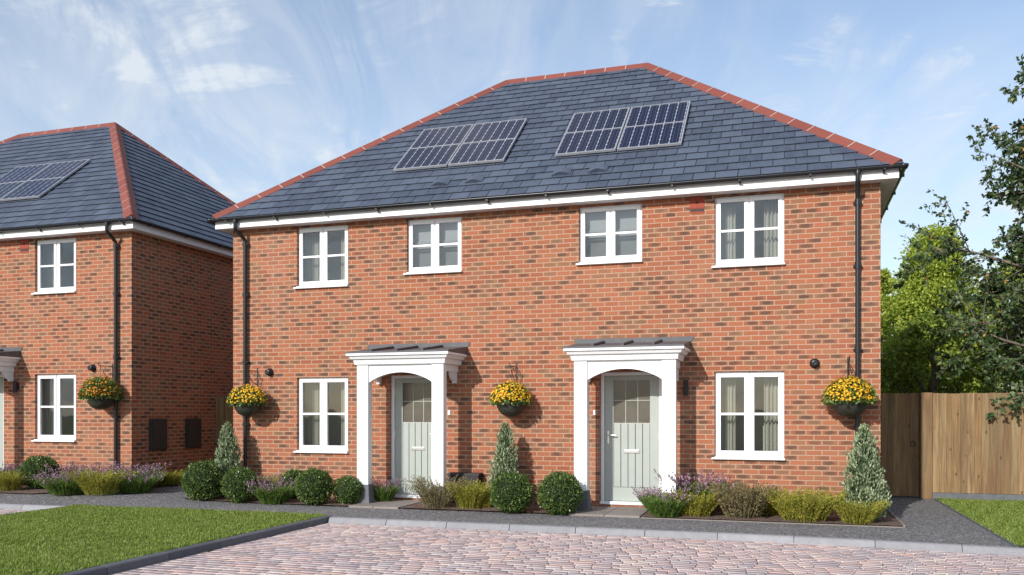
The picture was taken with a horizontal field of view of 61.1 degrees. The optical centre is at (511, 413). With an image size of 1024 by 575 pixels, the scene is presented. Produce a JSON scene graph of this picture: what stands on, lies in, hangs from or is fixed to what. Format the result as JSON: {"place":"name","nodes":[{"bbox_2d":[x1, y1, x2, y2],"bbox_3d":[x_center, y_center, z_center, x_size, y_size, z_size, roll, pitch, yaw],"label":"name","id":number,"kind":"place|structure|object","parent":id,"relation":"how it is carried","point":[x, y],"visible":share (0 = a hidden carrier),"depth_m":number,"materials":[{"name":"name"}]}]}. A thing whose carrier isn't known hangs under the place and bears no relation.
{"place":"outdoors","nodes":[
{"label":"outdoors","id":0,"kind":"place"},
{"bbox_2d":[0,503,326,574],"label":"lawn grass","id":1,"kind":"structure","parent":0,"point":[28,536],"depth_m":10.88,"materials":[{"name":"green plant"}]},
{"bbox_2d":[0,485,1013,546],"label":"pavement","id":2,"kind":"structure","parent":0,"point":[929,520],"depth_m":12.45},
{"bbox_2d":[26,468,104,494],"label":"flowering perennial","id":3,"kind":"object","parent":2,"relation":"on","point":[54,485],"visible":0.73,"depth_m":15.16,"materials":[{"name":"green plant"}]},
{"bbox_2d":[0,482,182,493],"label":"flower bed","id":4,"kind":"object","parent":2,"relation":"on","point":[28,490],"visible":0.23,"depth_m":15.92,"materials":[{"name":"soil"}]},
{"bbox_2d":[0,460,21,476],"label":"lavender","id":5,"kind":"object","parent":4,"relation":"on","point":[10,467],"visible":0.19,"depth_m":16.92,"materials":[{"name":"purple plant"}]},
{"bbox_2d":[0,470,31,490],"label":"heather","id":6,"kind":"object","parent":4,"relation":"on","point":[12,482],"visible":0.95,"depth_m":15.88,"materials":[{"name":"green plant"}]},
{"bbox_2d":[17,454,61,488],"bbox_3d":[-8.875,1.103,16.313,0.744,0.691,0.807,0,0,-39],"label":"box ball","id":7,"kind":"object","parent":4,"relation":"on","point":[32,465],"visible":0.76,"depth_m":16.11,"materials":[{"name":"green plant"}]},
{"bbox_2d":[44,461,106,478],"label":"lavender","id":8,"kind":"object","parent":4,"relation":"on","point":[71,467],"visible":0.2,"depth_m":16.37,"materials":[{"name":"purple plant"}]},
{"bbox_2d":[74,467,124,475],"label":"lavender","id":9,"kind":"object","parent":4,"relation":"on","point":[93,470],"visible":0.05,"depth_m":16.43,"materials":[{"name":"purple plant"}]},
{"bbox_2d":[157,469,183,485],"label":"shrub","id":10,"kind":"object","parent":4,"relation":"on","point":[172,477],"visible":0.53,"depth_m":17.05,"materials":[{"name":"green plant"}]},
{"bbox_2d":[61,468,140,494],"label":"heather","id":11,"kind":"object","parent":2,"relation":"on","point":[103,485],"visible":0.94,"depth_m":15.16,"materials":[{"name":"green plant"}]},
{"bbox_2d":[96,461,171,477],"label":"lavender","id":12,"kind":"object","parent":2,"relation":"on","point":[135,469],"visible":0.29,"depth_m":16.16,"materials":[{"name":"purple plant"}]},
{"bbox_2d":[104,466,168,492],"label":"flowering perennial","id":13,"kind":"object","parent":2,"relation":"on","point":[135,483],"visible":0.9,"depth_m":15.52,"materials":[{"name":"green plant"}]},
{"bbox_2d":[216,396,232,463],"bbox_3d":[-5.427,0.527,18.714,2.220,1.806,0.077,0,0,18],"label":"wooden fence","id":14,"kind":"object","parent":2,"relation":"on","point":[224,413],"visible":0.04,"depth_m":18.98,"materials":[{"name":"brown wood"}]},
{"bbox_2d":[183,495,357,505],"bbox_3d":[-4.007,1.474,14.977,3.190,0.057,1.120,0,0,18],"label":"flower bed","id":15,"kind":"object","parent":2,"relation":"on","point":[332,501],"visible":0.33,"depth_m":14.65,"materials":[{"name":"soil"}]},
{"bbox_2d":[179,458,224,500],"bbox_3d":[-5.275,1.137,14.845,0.754,0.730,0.766,0,0,21],"label":"box ball","id":16,"kind":"object","parent":15,"relation":"on","point":[200,480],"visible":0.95,"depth_m":14.65,"materials":[{"name":"green plant"}]},
{"bbox_2d":[211,421,243,495],"bbox_3d":[-5.026,0.801,15.392,0.693,1.355,0.668,0,0,-8],"label":"cone shrub","id":17,"kind":"object","parent":15,"relation":"on","point":[227,457],"visible":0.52,"depth_m":15.28,"materials":[{"name":"green plant"}]},
{"bbox_2d":[220,466,258,502],"bbox_3d":[-4.585,1.197,14.631,0.640,0.636,0.683,0,0,-24],"label":"box ball","id":18,"kind":"object","parent":15,"relation":"on","point":[234,486],"visible":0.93,"depth_m":14.46,"materials":[{"name":"green plant"}]},
{"bbox_2d":[254,472,282,485],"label":"lavender","id":19,"kind":"object","parent":15,"relation":"on","point":[268,478],"visible":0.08,"depth_m":15.09,"materials":[{"name":"purple plant"}]},
{"bbox_2d":[258,474,281,486],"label":"heather","id":20,"kind":"object","parent":15,"relation":"on","point":[272,480],"visible":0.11,"depth_m":15.19,"materials":[{"name":"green plant"}]},
{"bbox_2d":[244,477,296,503],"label":"flowering perennial","id":21,"kind":"object","parent":15,"relation":"on","point":[274,493],"visible":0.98,"depth_m":14.31,"materials":[{"name":"green plant"}]},
{"bbox_2d":[279,468,302,498],"bbox_3d":[-3.793,1.234,15.184,0.561,0.562,0.556,0,0,-3],"label":"box ball","id":22,"kind":"object","parent":15,"relation":"on","point":[292,474],"visible":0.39,"depth_m":15.05,"materials":[{"name":"green plant"}]},
{"bbox_2d":[293,467,334,505],"bbox_3d":[-3.245,1.194,14.261,0.723,0.648,0.711,0,0,-9],"label":"box ball","id":23,"kind":"object","parent":15,"relation":"on","point":[315,486],"visible":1,"depth_m":14.08,"materials":[{"name":"green plant"}]},
{"bbox_2d":[331,475,363,503],"bbox_3d":[-2.711,1.259,14.325,0.549,0.508,0.523,0,0,33],"label":"box ball","id":24,"kind":"object","parent":15,"relation":"on","point":[347,489],"visible":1,"depth_m":14.19,"materials":[{"name":"green plant"}]},
{"bbox_2d":[348,499,422,508],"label":"doorstep slabs","id":25,"kind":"structure","parent":2,"relation":"on","point":[395,504],"depth_m":14.08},
{"bbox_2d":[371,476,405,501],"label":"lavender","id":26,"kind":"object","parent":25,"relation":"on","point":[388,492],"visible":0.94,"depth_m":14.52,"materials":[{"name":"green plant"}]},
{"bbox_2d":[400,502,567,513],"bbox_3d":[-0.309,1.488,13.802,2.710,0.028,1.120,0,0,18],"label":"flower bed","id":27,"kind":"object","parent":2,"relation":"on","point":[534,508],"visible":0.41,"depth_m":13.60,"materials":[{"name":"soil"}]},
{"bbox_2d":[402,474,468,508],"bbox_3d":[-1.148,1.231,13.662,1.089,0.530,1.050,0,0,13],"label":"wispy shrub","id":28,"kind":"object","parent":27,"relation":"on","point":[425,495],"visible":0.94,"depth_m":13.56,"materials":[{"name":"green plant"}]},
{"bbox_2d":[440,479,491,508],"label":"shrub","id":29,"kind":"object","parent":27,"relation":"on","point":[464,496],"visible":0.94,"depth_m":13.52,"materials":[{"name":"green plant"}]},
{"bbox_2d":[475,493,492,507],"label":"heather","id":30,"kind":"object","parent":27,"relation":"on","point":[486,500],"visible":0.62,"depth_m":13.59,"materials":[{"name":"green plant"}]},
{"bbox_2d":[486,420,520,497],"bbox_3d":[-0.118,0.805,13.848,0.642,1.380,0.634,0,0,-21],"label":"cone shrub","id":31,"kind":"object","parent":27,"relation":"on","point":[505,461],"visible":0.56,"depth_m":13.76,"materials":[{"name":"green plant"}]},
{"bbox_2d":[489,470,534,513],"bbox_3d":[-0.009,1.187,13.126,0.740,0.661,0.740,0,0,24],"label":"box ball","id":32,"kind":"object","parent":27,"relation":"on","point":[512,491],"visible":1,"depth_m":12.94,"materials":[{"name":"green plant"}]},
{"bbox_2d":[536,470,585,515],"bbox_3d":[0.709,1.178,12.907,0.721,0.683,0.751,0,0,35],"label":"box ball","id":33,"kind":"object","parent":27,"relation":"on","point":[560,493],"visible":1,"depth_m":12.72,"materials":[{"name":"green plant"}]},
{"bbox_2d":[569,506,647,517],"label":"doorstep slabs","id":34,"kind":"structure","parent":2,"relation":"on","point":[624,512],"depth_m":12.94,"materials":[{"name":"beige stone"}]},
{"bbox_2d":[641,510,902,525],"bbox_3d":[3.681,1.488,12.523,3.470,0.028,1.140,0,0,18],"label":"flower bed","id":35,"kind":"object","parent":2,"relation":"on","point":[836,519],"visible":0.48,"depth_m":12.25,"materials":[{"name":"soil"}]},
{"bbox_2d":[634,485,657,510],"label":"lavender","id":36,"kind":"object","parent":35,"relation":"on","point":[645,492],"visible":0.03,"depth_m":13.23,"materials":[{"name":"purple plant"}]},
{"bbox_2d":[631,486,699,517],"bbox_3d":[2.247,1.274,12.636,0.918,0.448,0.923,0,0,45],"label":"flowering perennial","id":37,"kind":"object","parent":35,"relation":"on","point":[658,506],"visible":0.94,"depth_m":12.45,"materials":[{"name":"green plant"}]},
{"bbox_2d":[658,487,728,516],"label":"heather","id":38,"kind":"object","parent":35,"relation":"on","point":[708,504],"visible":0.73,"depth_m":12.43,"materials":[{"name":"green plant"}]},
{"bbox_2d":[654,468,737,511],"bbox_3d":[2.769,1.158,13.060,1.184,0.682,1.163,0,0,-41],"label":"lavender","id":39,"kind":"object","parent":35,"relation":"on","point":[688,485],"visible":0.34,"depth_m":12.82,"materials":[{"name":"purple plant"}]},
{"bbox_2d":[705,480,781,518],"bbox_3d":[3.289,1.229,12.435,1.085,0.534,1.094,0,0,-3],"label":"spurge bush","id":40,"kind":"object","parent":35,"relation":"on","point":[737,501],"visible":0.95,"depth_m":12.25,"materials":[{"name":"green plant"}]},
{"bbox_2d":[763,495,785,515],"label":"heather","id":41,"kind":"object","parent":35,"relation":"on","point":[770,509],"visible":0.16,"depth_m":12.57,"materials":[{"name":"green plant"}]},
{"bbox_2d":[756,487,847,522],"bbox_3d":[4.068,1.263,12.109,1.237,0.466,1.305,0,0,33],"label":"heather","id":42,"kind":"object","parent":35,"relation":"on","point":[797,507],"visible":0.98,"depth_m":11.91,"materials":[{"name":"green plant"}]},
{"bbox_2d":[828,497,890,524],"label":"heather","id":43,"kind":"object","parent":35,"relation":"on","point":[849,511],"visible":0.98,"depth_m":11.62,"materials":[{"name":"green plant"}]},
{"bbox_2d":[835,423,892,520],"bbox_3d":[4.919,0.810,12.049,0.730,1.370,0.758,0,0,5],"label":"cone shrub","id":44,"kind":"object","parent":35,"relation":"on","point":[863,466],"visible":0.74,"depth_m":11.95,"materials":[{"name":"green plant"}]},
{"bbox_2d":[640,509,904,527],"bbox_3d":[3.928,1.518,13.261,3.495,0.085,2.745,0,0,18],"label":"bed edging","id":45,"kind":"object","parent":2,"relation":"on","point":[893,515],"visible":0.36,"depth_m":11.94,"materials":[{"name":"grey concrete"}]},
{"bbox_2d":[920,393,1023,500],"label":"wooden fence","id":46,"kind":"object","parent":2,"relation":"on","point":[968,449],"visible":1,"depth_m":15.13,"materials":[{"name":"brown wood"}]},
{"bbox_2d":[881,393,919,495],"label":"garden gate","id":47,"kind":"structure","parent":46,"relation":"attached to","point":[900,438],"depth_m":15.46,"materials":[{"name":"brown wood"}]},
{"bbox_2d":[933,498,1017,546],"bbox_3d":[6.550,1.529,12.504,0.030,0.062,5.800,0,0,18],"label":"path edging","id":48,"kind":"object","parent":2,"relation":"on","point":[997,535],"visible":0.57,"depth_m":11.58,"materials":[{"name":"grey concrete"}]},
{"bbox_2d":[0,509,1023,574],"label":"block paving","id":49,"kind":"structure","parent":0,"point":[337,549],"depth_m":9.54,"materials":[{"name":"pink brick"}]},
{"bbox_2d":[0,0,1023,393],"label":"sky","id":50,"kind":"structure","parent":0,"point":[248,97],"materials":[{"name":"blue"}]},
{"bbox_2d":[936,497,1023,546],"bbox_3d":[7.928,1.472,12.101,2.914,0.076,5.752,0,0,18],"label":"side lawn grass","id":51,"kind":"structure","parent":0,"point":[1009,510],"depth_m":12.83,"materials":[{"name":"green plant"}]},
{"label":"ground","id":52,"kind":"structure","parent":0,"visible":0},
{"bbox_2d":[0,122,235,472],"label":"brick house","id":53,"kind":"structure","parent":52,"relation":"on","point":[116,255],"depth_m":17.47,"materials":[{"name":"brick"}]},
{"bbox_2d":[0,377,2,470],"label":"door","id":54,"kind":"structure","parent":53,"relation":"in","point":[1,378],"depth_m":17.68,"materials":[{"name":"paint"}]},
{"bbox_2d":[31,238,75,294],"bbox_3d":[-8.993,-2.932,17.309,1.115,1.151,0.395,0,0,18],"label":"window","id":55,"kind":"structure","parent":53,"relation":"in","point":[54,264],"depth_m":17.24,"materials":[{"name":"beige plastic"}]},
{"bbox_2d":[31,374,75,441],"bbox_3d":[-8.993,-0.129,17.309,1.115,1.397,0.395,0,0,18],"label":"window","id":56,"kind":"structure","parent":53,"relation":"in","point":[53,406],"depth_m":17.25,"materials":[{"name":"beige plastic"}]},
{"bbox_2d":[77,366,122,409],"bbox_3d":[-7.797,-0.493,16.449,0.796,0.850,0.736,0,0,-37],"label":"hanging basket","id":57,"kind":"object","parent":53,"relation":"attached to","point":[91,395],"visible":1,"depth_m":16.27,"materials":[{"name":"orange plant"}]},
{"bbox_2d":[207,63,908,513],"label":"brick house","id":58,"kind":"structure","parent":52,"relation":"on","point":[629,277],"depth_m":14.17,"materials":[{"name":"red brick"}]},
{"bbox_2d":[227,371,267,416],"bbox_3d":[-4.714,-0.345,15.471,0.742,0.810,0.682,0,0,18],"label":"hanging basket","id":59,"kind":"object","parent":58,"relation":"attached to","point":[247,400],"visible":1,"depth_m":15.30,"materials":[{"name":"yellow plant"}]},
{"bbox_2d":[293,225,348,288],"bbox_3d":[-3.313,-2.790,15.504,1.115,1.155,0.395,0,0,18],"label":"window","id":60,"kind":"structure","parent":58,"relation":"in","point":[317,255],"depth_m":15.52,"materials":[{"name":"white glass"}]},
{"bbox_2d":[293,377,348,453],"bbox_3d":[-3.313,0.011,15.504,1.115,1.397,0.395,0,0,18],"label":"window","id":61,"kind":"structure","parent":58,"relation":"in","point":[316,413],"depth_m":15.54,"materials":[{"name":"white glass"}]},
{"bbox_2d":[395,379,431,494],"bbox_3d":[-1.618,0.400,14.877,0.879,1.989,0.114,0,0,18],"label":"door","id":62,"kind":"structure","parent":58,"relation":"in","point":[413,397],"depth_m":14.93,"materials":[{"name":"green paint"}]},
{"bbox_2d":[403,216,461,274],"bbox_3d":[-1.305,-2.849,14.800,1.082,0.978,0.270,0,0,18],"label":"window","id":63,"kind":"structure","parent":58,"relation":"in","point":[434,245],"depth_m":14.85,"materials":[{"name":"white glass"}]},
{"bbox_2d":[489,372,531,416],"bbox_3d":[-0.018,-0.345,13.984,0.684,0.810,0.731,0,0,33],"label":"hanging basket","id":64,"kind":"object","parent":58,"relation":"attached to","point":[503,396],"visible":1,"depth_m":13.80,"materials":[{"name":"yellow plant"}]},
{"bbox_2d":[576,203,642,265],"bbox_3d":[1.578,-2.854,13.884,1.088,0.968,0.270,0,0,18],"label":"window","id":65,"kind":"structure","parent":58,"relation":"in","point":[612,234],"depth_m":13.92,"materials":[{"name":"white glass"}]},
{"bbox_2d":[605,375,658,500],"bbox_3d":[1.899,0.400,13.759,0.879,1.989,0.114,0,0,18],"label":"door","id":66,"kind":"structure","parent":58,"relation":"in","point":[631,402],"depth_m":13.78,"materials":[{"name":"green paint"}]},
{"bbox_2d":[711,193,784,267],"bbox_3d":[3.640,-2.792,13.294,1.115,1.151,0.395,0,0,18],"label":"window","id":67,"kind":"structure","parent":58,"relation":"in","point":[725,207],"depth_m":13.31,"materials":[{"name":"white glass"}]},
{"bbox_2d":[711,371,784,459],"bbox_3d":[3.640,0.011,13.294,1.115,1.397,0.395,0,0,18],"label":"window","id":68,"kind":"structure","parent":58,"relation":"in","point":[725,382],"depth_m":13.32,"materials":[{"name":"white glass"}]},
{"bbox_2d":[820,361,877,416],"bbox_3d":[4.837,-0.345,12.439,0.746,0.810,0.795,0,0,-41],"label":"hanging basket","id":69,"kind":"object","parent":58,"relation":"attached to","point":[841,395],"visible":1,"depth_m":12.26,"materials":[{"name":"yellow plant"}]},
{"bbox_2d":[881,309,1001,393],"bbox_3d":[9.202,-0.336,18.784,3.370,3.784,3.424,0,0,-34],"label":"broadleaf tree","id":70,"kind":"object","parent":52,"relation":"on","point":[914,348],"visible":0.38,"depth_m":18.41,"materials":[{"name":"green plant"}]},
{"bbox_2d":[892,54,1023,421],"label":"overhanging tree","id":71,"kind":"object","parent":52,"relation":"on","point":[993,280],"visible":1,"depth_m":16.18,"materials":[{"name":"green plant"}]},
{"bbox_2d":[948,249,1023,391],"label":"broadleaf tree","id":72,"kind":"object","parent":52,"relation":"on","point":[976,291],"visible":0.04,"depth_m":22.52,"materials":[{"name":"green plant"}]},
{"bbox_2d":[960,305,1023,392],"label":"broadleaf tree","id":73,"kind":"object","parent":52,"relation":"on","point":[972,379],"visible":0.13,"depth_m":18.48,"materials":[{"name":"green plant"}]},
{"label":"rear garden ground","id":74,"kind":"structure","parent":0,"visible":0},
{"bbox_2d":[881,267,944,392],"bbox_3d":[9.781,-1.214,23.774,4.208,5.559,3.961,0,0,18],"label":"broadleaf tree","id":75,"kind":"object","parent":74,"relation":"on","point":[886,302],"visible":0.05,"depth_m":23.00,"materials":[{"name":"green plant"}]},
{"bbox_2d":[881,222,1015,393],"bbox_3d":[10.395,-1.573,21.495,4.506,6.314,4.780,0,0,18],"label":"broadleaf tree","id":76,"kind":"object","parent":74,"relation":"on","point":[914,295],"visible":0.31,"depth_m":20.99,"materials":[{"name":"green plant"}]},
{"label":"road","id":77,"kind":"structure","parent":0,"visible":0},
{"bbox_2d":[0,503,62,509],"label":"kerb","id":78,"kind":"structure","parent":77,"relation":"on","point":[20,506],"depth_m":14.25,"materials":[{"name":"grey concrete"}]},
{"bbox_2d":[60,515,331,574],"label":"lawn kerb","id":79,"kind":"structure","parent":77,"relation":"on","point":[138,562],"depth_m":9.77,"materials":[{"name":"grey concrete"}]},
{"bbox_2d":[328,517,1023,556],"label":"kerb","id":80,"kind":"structure","parent":77,"relation":"on","point":[927,546],"depth_m":10.96,"materials":[{"name":"grey concrete"}]}
]}

